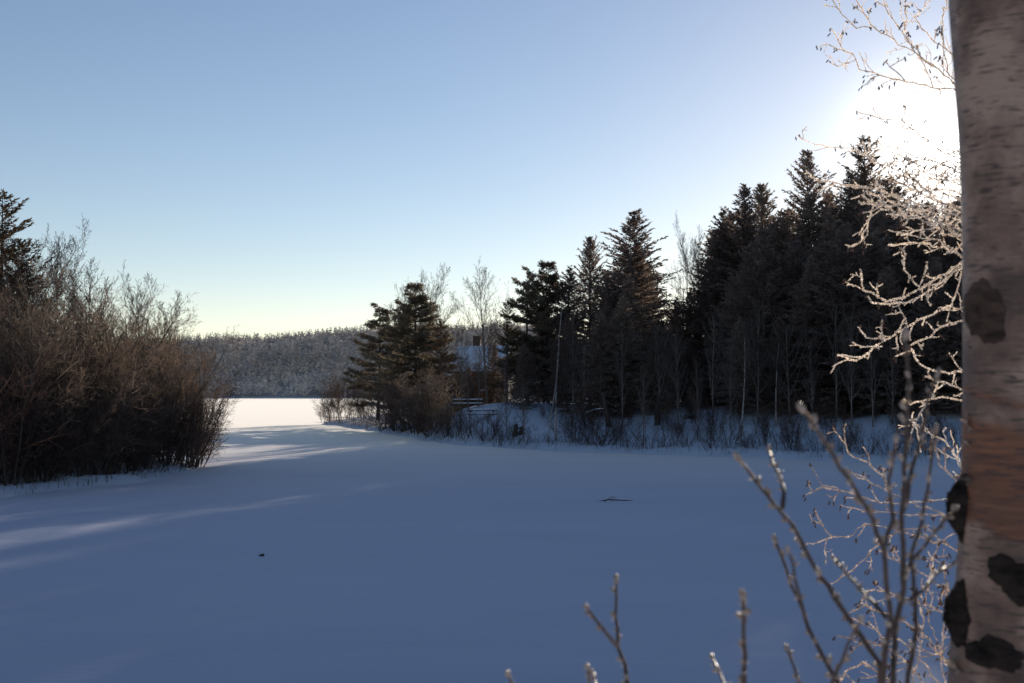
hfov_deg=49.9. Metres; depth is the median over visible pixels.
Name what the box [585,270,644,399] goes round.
conifer tree
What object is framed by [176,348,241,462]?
leafless shrub
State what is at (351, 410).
leafless shrub
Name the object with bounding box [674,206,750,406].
conifer tree
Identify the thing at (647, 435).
leafless shrub
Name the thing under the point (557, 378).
conifer tree
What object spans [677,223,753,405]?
conifer tree
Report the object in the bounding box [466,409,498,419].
picnic table
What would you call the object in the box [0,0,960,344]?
sky
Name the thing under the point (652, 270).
conifer tree
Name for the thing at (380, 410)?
leafless shrub
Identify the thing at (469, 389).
conifer tree
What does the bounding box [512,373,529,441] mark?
bare tree
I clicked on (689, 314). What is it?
conifer tree
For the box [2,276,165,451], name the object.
leafless shrub
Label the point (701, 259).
conifer tree
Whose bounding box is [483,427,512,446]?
leafless shrub
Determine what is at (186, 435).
leafless shrub
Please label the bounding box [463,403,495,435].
leafless shrub
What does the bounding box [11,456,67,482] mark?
leafless shrub
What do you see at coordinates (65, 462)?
leafless shrub
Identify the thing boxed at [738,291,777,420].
bare tree
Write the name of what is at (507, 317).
conifer tree
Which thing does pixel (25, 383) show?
leafless shrub
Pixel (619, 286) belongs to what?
conifer tree
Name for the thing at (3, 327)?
leafless shrub
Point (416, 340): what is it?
pine tree
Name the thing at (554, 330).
birch tree
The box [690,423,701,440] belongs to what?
leafless shrub
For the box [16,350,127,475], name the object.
leafless shrub
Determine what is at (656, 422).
tree stump
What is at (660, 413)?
leafless shrub
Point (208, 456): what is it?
leafless shrub
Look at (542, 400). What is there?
conifer tree
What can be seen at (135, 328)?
bare tree
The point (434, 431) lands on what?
shore weeds
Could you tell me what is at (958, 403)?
leafless shrub
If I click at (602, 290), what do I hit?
conifer tree
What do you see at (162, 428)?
leafless shrub
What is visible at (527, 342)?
conifer tree
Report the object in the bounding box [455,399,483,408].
picnic table
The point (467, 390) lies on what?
bare tree
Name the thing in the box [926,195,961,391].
conifer tree
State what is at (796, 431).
leafless shrub
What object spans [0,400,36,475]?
leafless shrub
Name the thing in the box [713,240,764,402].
conifer tree
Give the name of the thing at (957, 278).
conifer tree
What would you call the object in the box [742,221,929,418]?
conifer tree
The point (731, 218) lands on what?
conifer tree
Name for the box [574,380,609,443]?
leafless shrub
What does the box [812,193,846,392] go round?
conifer tree
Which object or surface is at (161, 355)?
conifer tree
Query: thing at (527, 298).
pine tree
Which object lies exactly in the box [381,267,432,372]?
bare tree
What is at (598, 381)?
bare tree
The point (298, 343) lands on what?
woods
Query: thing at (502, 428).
leafless shrub
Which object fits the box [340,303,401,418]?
pine tree
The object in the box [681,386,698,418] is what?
conifer tree
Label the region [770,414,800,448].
leafless shrub
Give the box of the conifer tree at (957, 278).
[949,245,961,341]
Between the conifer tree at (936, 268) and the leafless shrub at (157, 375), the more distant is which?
the conifer tree at (936, 268)
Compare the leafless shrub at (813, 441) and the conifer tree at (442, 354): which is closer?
the leafless shrub at (813, 441)
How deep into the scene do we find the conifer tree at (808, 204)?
93.53 m
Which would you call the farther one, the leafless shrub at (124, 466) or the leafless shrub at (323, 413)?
the leafless shrub at (323, 413)
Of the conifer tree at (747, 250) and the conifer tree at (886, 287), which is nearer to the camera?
the conifer tree at (886, 287)
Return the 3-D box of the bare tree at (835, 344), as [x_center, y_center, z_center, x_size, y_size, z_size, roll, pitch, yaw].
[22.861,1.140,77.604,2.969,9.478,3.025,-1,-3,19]
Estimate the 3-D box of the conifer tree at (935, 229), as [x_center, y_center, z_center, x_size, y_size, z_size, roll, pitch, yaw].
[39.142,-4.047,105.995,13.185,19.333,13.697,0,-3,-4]
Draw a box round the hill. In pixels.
[92,337,592,397]
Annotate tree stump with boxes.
[513,424,518,436]
[654,397,660,425]
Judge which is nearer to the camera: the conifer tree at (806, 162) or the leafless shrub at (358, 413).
the conifer tree at (806, 162)
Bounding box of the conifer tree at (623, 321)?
[585,294,670,416]
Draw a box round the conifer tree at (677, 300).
[659,296,684,403]
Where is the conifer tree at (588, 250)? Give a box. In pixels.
[554,235,611,403]
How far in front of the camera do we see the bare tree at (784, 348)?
78.00 m
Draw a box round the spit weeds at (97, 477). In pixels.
[2,458,200,494]
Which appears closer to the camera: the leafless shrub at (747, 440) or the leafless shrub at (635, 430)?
the leafless shrub at (747, 440)
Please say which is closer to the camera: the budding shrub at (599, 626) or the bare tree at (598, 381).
the budding shrub at (599, 626)
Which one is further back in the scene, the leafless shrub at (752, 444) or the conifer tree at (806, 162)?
the conifer tree at (806, 162)
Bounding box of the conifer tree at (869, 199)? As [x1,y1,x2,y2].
[852,165,896,248]
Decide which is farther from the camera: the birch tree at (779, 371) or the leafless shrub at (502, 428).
the leafless shrub at (502, 428)
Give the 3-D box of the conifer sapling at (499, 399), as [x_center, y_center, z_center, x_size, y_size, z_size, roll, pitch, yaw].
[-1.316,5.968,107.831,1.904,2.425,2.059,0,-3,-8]
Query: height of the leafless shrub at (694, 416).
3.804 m
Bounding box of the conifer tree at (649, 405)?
[623,338,681,415]
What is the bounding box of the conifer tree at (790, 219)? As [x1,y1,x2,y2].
[776,207,806,257]
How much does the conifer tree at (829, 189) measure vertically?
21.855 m
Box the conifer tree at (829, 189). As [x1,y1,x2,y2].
[813,187,834,245]
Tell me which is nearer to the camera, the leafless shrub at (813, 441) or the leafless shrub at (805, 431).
the leafless shrub at (813, 441)
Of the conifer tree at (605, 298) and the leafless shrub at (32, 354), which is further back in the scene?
the conifer tree at (605, 298)
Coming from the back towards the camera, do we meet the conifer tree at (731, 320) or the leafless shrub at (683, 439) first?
the conifer tree at (731, 320)
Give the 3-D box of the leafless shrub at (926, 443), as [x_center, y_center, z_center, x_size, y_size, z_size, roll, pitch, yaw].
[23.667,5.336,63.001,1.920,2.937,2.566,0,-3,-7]
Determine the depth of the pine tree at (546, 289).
101.89 m
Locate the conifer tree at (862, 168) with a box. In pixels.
[828,135,917,354]
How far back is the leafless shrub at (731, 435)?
69.73 m
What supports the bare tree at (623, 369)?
on the wooded shore
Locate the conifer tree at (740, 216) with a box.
[737,203,755,265]
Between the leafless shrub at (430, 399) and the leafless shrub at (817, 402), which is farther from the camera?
the leafless shrub at (430, 399)
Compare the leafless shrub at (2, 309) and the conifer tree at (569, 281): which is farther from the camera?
the conifer tree at (569, 281)
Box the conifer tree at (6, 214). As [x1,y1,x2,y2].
[0,188,72,353]
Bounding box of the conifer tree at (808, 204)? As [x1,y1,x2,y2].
[766,193,860,378]
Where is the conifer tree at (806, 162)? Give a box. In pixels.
[750,149,856,340]
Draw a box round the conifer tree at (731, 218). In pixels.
[694,211,742,375]
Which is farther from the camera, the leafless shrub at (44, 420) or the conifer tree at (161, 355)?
the conifer tree at (161, 355)
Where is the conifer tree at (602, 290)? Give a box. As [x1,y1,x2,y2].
[580,270,612,360]
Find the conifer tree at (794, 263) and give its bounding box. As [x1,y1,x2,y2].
[748,240,860,400]
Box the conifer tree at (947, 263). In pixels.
[904,219,961,410]
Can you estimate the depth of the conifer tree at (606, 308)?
95.23 m
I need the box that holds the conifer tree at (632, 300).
[597,273,675,409]
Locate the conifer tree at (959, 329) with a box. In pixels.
[911,275,961,412]
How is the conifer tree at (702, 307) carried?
on the wooded shore
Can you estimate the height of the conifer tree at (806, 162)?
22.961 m
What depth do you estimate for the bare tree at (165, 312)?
62.14 m
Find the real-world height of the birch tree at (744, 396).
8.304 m
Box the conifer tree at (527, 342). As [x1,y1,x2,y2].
[506,340,548,400]
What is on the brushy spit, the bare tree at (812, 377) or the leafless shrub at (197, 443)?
the leafless shrub at (197, 443)
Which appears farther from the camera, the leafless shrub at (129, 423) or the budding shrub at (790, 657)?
the leafless shrub at (129, 423)
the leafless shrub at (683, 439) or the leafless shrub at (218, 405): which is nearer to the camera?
the leafless shrub at (218, 405)
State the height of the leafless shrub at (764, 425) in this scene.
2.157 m
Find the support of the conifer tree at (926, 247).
on the wooded shore
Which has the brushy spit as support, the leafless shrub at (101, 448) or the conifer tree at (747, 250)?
the leafless shrub at (101, 448)
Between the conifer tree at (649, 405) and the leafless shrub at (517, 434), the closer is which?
the leafless shrub at (517, 434)
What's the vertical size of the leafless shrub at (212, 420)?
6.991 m
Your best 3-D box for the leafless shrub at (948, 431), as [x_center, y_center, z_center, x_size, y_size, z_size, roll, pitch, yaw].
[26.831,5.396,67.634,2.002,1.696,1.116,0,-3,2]
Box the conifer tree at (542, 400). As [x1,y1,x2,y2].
[508,295,553,402]
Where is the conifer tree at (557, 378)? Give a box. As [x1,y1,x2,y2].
[544,344,574,402]
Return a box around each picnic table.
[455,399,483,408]
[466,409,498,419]
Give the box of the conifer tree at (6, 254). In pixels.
[0,224,33,285]
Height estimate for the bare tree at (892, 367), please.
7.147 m
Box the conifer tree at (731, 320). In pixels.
[681,271,800,406]
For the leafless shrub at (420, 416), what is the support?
on the wooded shore
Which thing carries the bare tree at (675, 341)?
on the wooded shore
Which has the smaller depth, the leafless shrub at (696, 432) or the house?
the leafless shrub at (696, 432)
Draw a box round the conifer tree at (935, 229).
[905,202,948,263]
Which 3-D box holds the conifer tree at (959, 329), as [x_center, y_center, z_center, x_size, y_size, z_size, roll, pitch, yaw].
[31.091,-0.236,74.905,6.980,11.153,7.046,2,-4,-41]
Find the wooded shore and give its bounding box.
[323,399,961,465]
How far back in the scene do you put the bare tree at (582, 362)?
82.80 m
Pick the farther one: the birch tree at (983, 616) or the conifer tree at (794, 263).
the conifer tree at (794, 263)
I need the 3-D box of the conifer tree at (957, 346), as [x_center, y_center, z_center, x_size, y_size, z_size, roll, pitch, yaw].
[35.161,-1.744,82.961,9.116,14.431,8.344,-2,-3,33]
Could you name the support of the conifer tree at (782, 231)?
on the wooded shore
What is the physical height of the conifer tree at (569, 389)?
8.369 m
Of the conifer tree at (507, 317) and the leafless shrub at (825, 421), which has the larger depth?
the conifer tree at (507, 317)
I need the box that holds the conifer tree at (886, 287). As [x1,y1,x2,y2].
[838,266,943,416]
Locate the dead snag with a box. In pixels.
[578,392,610,426]
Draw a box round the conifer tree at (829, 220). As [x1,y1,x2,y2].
[767,209,884,414]
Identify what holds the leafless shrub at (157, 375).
on the brushy spit
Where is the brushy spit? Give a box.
[0,452,206,497]
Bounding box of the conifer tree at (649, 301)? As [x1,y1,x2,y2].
[644,269,664,399]
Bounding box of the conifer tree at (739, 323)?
[713,316,772,414]
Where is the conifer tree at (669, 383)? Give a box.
[641,339,692,408]
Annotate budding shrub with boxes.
[505,670,514,682]
[583,574,628,682]
[584,663,596,682]
[709,589,750,682]
[732,327,959,682]
[784,644,800,682]
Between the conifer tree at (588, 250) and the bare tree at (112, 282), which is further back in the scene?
the conifer tree at (588, 250)
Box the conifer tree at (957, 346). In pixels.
[931,270,961,402]
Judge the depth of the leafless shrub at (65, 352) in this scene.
49.14 m
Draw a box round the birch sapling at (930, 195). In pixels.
[795,0,961,479]
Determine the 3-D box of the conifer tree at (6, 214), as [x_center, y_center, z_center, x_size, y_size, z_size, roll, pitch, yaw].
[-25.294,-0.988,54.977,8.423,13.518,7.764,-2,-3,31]
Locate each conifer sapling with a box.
[491,391,504,403]
[735,425,746,445]
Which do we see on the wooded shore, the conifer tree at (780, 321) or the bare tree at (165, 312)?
the conifer tree at (780, 321)
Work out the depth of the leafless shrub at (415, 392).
98.68 m
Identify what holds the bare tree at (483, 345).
on the wooded shore
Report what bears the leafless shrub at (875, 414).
on the wooded shore
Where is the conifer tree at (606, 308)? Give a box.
[577,300,629,404]
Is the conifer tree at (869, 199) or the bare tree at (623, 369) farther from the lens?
the conifer tree at (869, 199)
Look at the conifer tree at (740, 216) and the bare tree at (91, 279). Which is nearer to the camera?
the bare tree at (91, 279)
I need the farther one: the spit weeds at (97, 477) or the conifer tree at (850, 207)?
the conifer tree at (850, 207)
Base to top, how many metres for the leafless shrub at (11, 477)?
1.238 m
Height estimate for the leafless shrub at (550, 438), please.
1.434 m
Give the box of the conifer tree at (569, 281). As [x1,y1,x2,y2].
[512,265,598,403]
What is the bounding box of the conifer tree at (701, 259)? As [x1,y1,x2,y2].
[658,228,716,381]
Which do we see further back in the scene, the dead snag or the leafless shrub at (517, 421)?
the leafless shrub at (517, 421)
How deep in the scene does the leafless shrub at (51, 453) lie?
46.11 m
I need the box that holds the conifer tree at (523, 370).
[503,344,544,408]
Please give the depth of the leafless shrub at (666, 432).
74.01 m
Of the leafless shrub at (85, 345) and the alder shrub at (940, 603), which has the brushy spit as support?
the leafless shrub at (85, 345)
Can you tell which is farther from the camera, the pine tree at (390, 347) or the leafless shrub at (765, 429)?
the pine tree at (390, 347)
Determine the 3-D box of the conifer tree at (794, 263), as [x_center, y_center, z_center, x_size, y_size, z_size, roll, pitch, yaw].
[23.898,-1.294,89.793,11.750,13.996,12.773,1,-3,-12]
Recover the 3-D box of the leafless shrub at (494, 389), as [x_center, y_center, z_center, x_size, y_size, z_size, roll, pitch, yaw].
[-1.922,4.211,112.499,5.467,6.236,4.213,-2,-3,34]
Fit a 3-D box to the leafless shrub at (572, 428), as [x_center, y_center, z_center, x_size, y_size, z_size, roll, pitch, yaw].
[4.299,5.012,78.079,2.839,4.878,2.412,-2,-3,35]
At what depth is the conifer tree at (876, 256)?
84.06 m
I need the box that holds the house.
[448,336,514,410]
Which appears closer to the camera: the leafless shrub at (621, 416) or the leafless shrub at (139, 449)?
the leafless shrub at (139, 449)
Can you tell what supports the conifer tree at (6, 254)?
on the brushy spit
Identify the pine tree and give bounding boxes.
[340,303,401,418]
[354,282,463,409]
[375,323,412,397]
[495,265,557,399]
[505,259,593,402]
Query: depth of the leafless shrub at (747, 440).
69.57 m
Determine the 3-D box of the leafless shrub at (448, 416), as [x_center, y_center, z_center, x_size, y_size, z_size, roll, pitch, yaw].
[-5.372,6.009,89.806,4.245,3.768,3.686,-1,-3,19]
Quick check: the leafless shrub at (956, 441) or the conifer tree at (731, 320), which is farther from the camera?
the conifer tree at (731, 320)
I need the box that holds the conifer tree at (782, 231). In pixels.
[715,210,827,405]
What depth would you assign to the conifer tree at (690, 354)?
92.52 m
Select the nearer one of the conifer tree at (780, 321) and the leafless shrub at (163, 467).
the leafless shrub at (163, 467)
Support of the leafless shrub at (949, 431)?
on the wooded shore
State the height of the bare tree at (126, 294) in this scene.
10.780 m
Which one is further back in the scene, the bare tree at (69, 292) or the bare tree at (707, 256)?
the bare tree at (707, 256)
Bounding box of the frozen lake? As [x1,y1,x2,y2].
[0,398,960,682]
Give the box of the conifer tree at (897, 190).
[858,182,936,393]
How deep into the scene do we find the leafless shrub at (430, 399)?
95.97 m
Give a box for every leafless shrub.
[0,253,105,423]
[0,257,134,461]
[0,274,139,471]
[0,289,83,483]
[0,298,105,477]
[0,305,60,418]
[0,306,82,462]
[0,337,78,485]
[0,340,116,482]
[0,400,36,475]
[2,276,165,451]
[2,458,36,484]
[6,448,46,483]
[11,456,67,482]
[15,405,96,480]
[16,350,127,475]
[43,287,144,468]
[44,359,156,474]
[47,443,83,480]
[48,441,112,476]
[49,370,173,473]
[54,286,197,412]
[55,396,118,476]
[61,341,169,474]
[81,316,192,461]
[84,307,215,456]
[86,442,127,474]
[88,339,188,470]
[89,294,191,466]
[90,297,195,401]
[104,439,176,474]
[112,452,148,473]
[119,435,178,472]
[127,383,179,468]
[133,318,241,462]
[136,365,209,465]
[141,442,198,471]
[146,334,211,459]
[153,445,192,469]
[163,368,231,468]
[163,437,190,470]
[170,342,244,467]
[173,385,231,466]
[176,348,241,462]
[312,392,335,422]
[315,370,345,420]
[318,368,364,418]
[340,378,365,420]
[344,374,423,430]
[348,389,407,431]
[351,391,379,418]
[355,361,457,431]
[382,369,458,433]
[385,387,453,432]
[387,397,453,436]
[395,366,469,431]
[422,364,470,413]
[424,393,463,437]
[432,405,471,437]
[444,353,494,409]
[448,403,473,440]
[450,404,464,430]
[452,367,492,407]
[462,412,505,439]
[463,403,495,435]
[473,355,508,403]
[478,421,492,440]
[482,408,502,436]
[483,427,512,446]
[484,414,521,440]
[495,409,522,431]
[506,420,533,445]
[509,425,530,445]
[539,405,546,418]
[542,412,566,432]
[545,430,559,445]
[555,378,593,442]
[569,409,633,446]
[570,410,631,444]
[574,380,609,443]
[604,428,626,444]
[608,402,626,440]
[609,409,655,448]
[613,382,636,424]
[616,420,632,446]
[626,422,660,448]
[649,389,670,428]
[654,416,682,446]
[661,394,688,444]
[671,427,696,447]
[686,383,707,430]
[686,417,718,450]
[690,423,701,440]
[699,411,730,449]
[700,388,734,440]
[721,409,747,447]
[723,383,747,423]
[741,431,755,447]
[746,431,765,447]
[750,396,771,445]
[754,412,776,438]
[770,377,813,450]
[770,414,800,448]
[800,383,824,424]
[800,426,836,450]
[802,421,810,438]
[811,390,844,435]
[819,424,837,451]
[839,421,890,454]
[840,405,862,451]
[857,437,886,453]
[868,391,882,422]
[873,435,911,454]
[886,404,903,433]
[892,384,931,452]
[901,410,940,455]
[927,406,952,443]
[936,420,959,440]
[939,419,960,439]
[949,387,961,424]
[953,430,960,454]
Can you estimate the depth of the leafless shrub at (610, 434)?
75.15 m
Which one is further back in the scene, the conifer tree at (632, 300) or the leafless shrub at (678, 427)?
the conifer tree at (632, 300)
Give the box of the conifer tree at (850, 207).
[809,169,903,389]
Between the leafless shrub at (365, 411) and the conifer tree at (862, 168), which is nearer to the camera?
the conifer tree at (862, 168)
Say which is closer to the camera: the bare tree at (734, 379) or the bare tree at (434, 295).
the bare tree at (734, 379)
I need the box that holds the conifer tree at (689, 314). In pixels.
[659,291,720,405]
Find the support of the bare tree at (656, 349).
on the wooded shore
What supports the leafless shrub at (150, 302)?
on the brushy spit
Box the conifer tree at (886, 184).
[878,175,914,266]
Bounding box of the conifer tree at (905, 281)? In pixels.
[830,255,952,411]
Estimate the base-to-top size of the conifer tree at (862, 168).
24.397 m
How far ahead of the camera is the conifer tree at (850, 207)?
94.44 m
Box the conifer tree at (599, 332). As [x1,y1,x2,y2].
[558,308,631,418]
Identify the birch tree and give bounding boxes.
[530,286,582,440]
[545,333,571,440]
[723,324,764,432]
[762,333,792,423]
[942,0,1023,682]
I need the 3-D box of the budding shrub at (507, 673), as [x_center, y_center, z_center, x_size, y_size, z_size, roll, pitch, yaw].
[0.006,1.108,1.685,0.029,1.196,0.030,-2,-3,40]
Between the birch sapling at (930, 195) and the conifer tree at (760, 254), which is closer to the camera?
the birch sapling at (930, 195)
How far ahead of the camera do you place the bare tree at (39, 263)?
55.89 m
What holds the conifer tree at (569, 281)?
on the wooded shore
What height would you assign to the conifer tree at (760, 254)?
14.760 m
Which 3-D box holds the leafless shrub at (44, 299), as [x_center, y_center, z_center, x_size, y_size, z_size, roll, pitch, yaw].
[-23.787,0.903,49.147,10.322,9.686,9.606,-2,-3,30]
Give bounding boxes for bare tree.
[0,223,73,334]
[0,231,96,404]
[14,216,119,361]
[50,261,93,350]
[61,278,111,377]
[64,257,115,379]
[83,259,183,370]
[84,277,121,350]
[90,291,166,381]
[140,290,192,387]
[157,310,197,450]
[175,341,240,424]
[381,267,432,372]
[402,264,467,364]
[445,318,472,411]
[450,255,509,403]
[451,354,475,432]
[472,330,487,405]
[492,354,517,436]
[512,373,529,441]
[556,301,596,411]
[568,332,596,428]
[595,351,610,423]
[608,324,636,427]
[631,299,684,416]
[633,368,652,444]
[658,211,708,402]
[661,319,690,423]
[679,225,712,375]
[687,353,706,430]
[699,299,726,423]
[719,336,749,429]
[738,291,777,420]
[749,301,812,422]
[797,326,823,431]
[816,290,850,421]
[832,300,864,425]
[856,306,891,426]
[875,321,902,415]
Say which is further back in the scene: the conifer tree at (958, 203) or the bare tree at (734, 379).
the conifer tree at (958, 203)
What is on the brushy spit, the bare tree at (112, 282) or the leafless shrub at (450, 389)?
the bare tree at (112, 282)
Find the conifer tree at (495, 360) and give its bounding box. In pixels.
[476,342,508,402]
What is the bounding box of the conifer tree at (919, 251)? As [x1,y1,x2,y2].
[882,201,960,404]
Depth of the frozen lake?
25.35 m
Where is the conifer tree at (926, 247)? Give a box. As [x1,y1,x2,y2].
[900,211,944,311]
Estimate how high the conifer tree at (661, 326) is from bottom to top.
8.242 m
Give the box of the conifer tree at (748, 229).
[683,183,786,405]
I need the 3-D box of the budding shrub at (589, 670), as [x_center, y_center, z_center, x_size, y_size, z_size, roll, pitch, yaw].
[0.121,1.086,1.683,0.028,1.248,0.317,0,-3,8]
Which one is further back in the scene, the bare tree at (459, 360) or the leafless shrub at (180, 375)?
the bare tree at (459, 360)
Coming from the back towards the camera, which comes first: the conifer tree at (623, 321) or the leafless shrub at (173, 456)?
the conifer tree at (623, 321)
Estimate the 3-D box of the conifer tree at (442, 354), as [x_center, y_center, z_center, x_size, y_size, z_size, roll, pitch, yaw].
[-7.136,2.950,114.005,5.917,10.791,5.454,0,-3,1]
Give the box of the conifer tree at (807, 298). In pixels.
[769,254,862,413]
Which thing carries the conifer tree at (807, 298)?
on the wooded shore
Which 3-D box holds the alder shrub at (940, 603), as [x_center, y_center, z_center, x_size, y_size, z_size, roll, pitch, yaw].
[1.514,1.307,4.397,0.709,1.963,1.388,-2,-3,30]
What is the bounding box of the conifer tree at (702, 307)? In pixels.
[675,260,719,402]
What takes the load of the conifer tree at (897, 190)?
on the wooded shore
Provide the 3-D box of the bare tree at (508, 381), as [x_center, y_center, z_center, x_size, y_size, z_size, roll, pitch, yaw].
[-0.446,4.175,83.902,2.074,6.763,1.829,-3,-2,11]
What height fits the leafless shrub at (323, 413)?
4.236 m
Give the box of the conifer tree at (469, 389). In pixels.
[455,366,479,410]
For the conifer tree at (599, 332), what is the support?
on the wooded shore
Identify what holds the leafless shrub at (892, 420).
on the wooded shore
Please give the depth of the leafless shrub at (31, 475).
45.18 m
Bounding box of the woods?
[107,319,552,396]
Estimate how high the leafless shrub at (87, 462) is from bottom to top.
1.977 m
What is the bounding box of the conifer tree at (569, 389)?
[543,316,587,411]
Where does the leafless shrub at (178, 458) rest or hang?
on the brushy spit
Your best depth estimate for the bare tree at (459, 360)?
96.75 m
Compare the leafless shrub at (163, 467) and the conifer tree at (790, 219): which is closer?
the leafless shrub at (163, 467)
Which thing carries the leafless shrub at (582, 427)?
on the wooded shore
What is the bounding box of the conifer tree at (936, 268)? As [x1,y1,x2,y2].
[888,257,961,415]
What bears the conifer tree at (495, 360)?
on the wooded shore
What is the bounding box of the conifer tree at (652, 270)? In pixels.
[648,263,671,327]
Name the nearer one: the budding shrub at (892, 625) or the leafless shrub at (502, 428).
the budding shrub at (892, 625)
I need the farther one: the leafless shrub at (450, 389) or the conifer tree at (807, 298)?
the leafless shrub at (450, 389)
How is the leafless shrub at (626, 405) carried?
on the wooded shore
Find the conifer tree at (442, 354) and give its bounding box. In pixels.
[417,318,462,409]
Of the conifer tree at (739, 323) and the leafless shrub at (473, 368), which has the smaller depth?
the conifer tree at (739, 323)
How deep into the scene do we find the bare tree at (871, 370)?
73.67 m
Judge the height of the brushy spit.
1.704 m
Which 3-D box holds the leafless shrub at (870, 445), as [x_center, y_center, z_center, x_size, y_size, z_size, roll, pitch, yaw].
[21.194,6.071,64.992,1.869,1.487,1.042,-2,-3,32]
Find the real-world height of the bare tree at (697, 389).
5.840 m
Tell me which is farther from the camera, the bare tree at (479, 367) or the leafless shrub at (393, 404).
the leafless shrub at (393, 404)
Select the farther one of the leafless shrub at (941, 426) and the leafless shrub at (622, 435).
the leafless shrub at (622, 435)
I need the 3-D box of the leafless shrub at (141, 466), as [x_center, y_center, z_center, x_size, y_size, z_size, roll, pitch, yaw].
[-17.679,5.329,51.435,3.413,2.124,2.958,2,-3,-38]
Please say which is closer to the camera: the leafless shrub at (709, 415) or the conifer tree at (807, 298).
the leafless shrub at (709, 415)
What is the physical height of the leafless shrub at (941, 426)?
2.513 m
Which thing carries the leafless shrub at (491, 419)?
on the wooded shore
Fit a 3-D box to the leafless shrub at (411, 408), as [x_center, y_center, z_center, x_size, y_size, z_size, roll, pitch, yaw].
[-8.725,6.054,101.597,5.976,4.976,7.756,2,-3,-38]
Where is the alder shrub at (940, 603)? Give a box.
[800,423,956,682]
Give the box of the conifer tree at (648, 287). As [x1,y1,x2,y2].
[585,246,673,404]
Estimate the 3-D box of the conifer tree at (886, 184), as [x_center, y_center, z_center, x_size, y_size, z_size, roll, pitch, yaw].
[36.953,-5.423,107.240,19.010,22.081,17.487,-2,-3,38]
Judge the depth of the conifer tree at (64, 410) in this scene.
49.67 m
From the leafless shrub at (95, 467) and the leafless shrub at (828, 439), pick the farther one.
the leafless shrub at (828, 439)
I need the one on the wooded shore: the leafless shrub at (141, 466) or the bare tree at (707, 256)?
the bare tree at (707, 256)
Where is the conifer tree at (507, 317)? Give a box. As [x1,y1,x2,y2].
[477,300,529,402]
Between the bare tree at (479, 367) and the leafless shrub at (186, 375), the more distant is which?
the bare tree at (479, 367)
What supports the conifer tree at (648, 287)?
on the wooded shore
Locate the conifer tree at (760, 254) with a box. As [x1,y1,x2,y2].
[694,228,823,410]
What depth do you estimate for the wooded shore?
76.16 m
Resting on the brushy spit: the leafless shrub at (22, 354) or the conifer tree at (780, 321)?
the leafless shrub at (22, 354)
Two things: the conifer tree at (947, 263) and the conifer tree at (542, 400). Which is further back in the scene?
the conifer tree at (542, 400)
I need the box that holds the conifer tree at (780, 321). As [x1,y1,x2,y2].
[739,315,810,416]
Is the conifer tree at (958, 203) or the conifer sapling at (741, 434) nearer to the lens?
the conifer sapling at (741, 434)
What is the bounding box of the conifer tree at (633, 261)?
[552,208,719,404]
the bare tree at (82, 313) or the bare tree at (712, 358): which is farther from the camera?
the bare tree at (712, 358)
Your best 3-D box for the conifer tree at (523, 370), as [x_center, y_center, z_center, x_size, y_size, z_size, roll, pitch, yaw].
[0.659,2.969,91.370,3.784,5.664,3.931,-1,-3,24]
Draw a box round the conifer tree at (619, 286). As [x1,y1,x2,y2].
[584,246,659,403]
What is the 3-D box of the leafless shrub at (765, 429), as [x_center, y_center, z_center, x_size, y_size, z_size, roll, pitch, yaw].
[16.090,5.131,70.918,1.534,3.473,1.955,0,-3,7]
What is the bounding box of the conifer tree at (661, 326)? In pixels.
[645,320,683,405]
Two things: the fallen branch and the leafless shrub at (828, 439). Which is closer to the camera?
the fallen branch
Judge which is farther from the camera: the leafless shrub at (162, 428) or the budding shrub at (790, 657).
the leafless shrub at (162, 428)
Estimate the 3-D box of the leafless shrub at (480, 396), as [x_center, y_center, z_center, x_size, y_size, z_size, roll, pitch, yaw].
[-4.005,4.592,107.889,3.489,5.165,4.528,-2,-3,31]
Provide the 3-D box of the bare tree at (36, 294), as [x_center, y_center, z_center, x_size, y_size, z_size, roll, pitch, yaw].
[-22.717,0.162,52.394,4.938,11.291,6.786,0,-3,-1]
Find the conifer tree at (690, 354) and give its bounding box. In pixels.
[675,340,709,405]
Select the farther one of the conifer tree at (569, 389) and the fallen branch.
the conifer tree at (569, 389)
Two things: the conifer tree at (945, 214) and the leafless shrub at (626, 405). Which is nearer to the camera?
the leafless shrub at (626, 405)
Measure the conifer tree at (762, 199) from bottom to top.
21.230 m
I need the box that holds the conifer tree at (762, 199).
[712,182,782,398]
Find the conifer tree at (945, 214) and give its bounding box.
[931,202,955,243]
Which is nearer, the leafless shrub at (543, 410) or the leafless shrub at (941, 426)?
the leafless shrub at (941, 426)
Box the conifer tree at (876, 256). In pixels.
[793,221,927,413]
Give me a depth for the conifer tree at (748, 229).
96.44 m
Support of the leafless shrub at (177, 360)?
on the brushy spit
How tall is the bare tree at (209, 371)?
7.269 m
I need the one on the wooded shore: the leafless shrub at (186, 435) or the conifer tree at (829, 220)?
the conifer tree at (829, 220)
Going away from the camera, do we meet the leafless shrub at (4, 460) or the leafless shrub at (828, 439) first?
the leafless shrub at (4, 460)
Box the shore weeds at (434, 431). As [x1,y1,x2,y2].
[325,413,961,462]
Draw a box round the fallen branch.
[563,497,632,501]
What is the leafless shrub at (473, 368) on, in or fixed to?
on the wooded shore
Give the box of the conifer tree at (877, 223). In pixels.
[808,201,929,394]

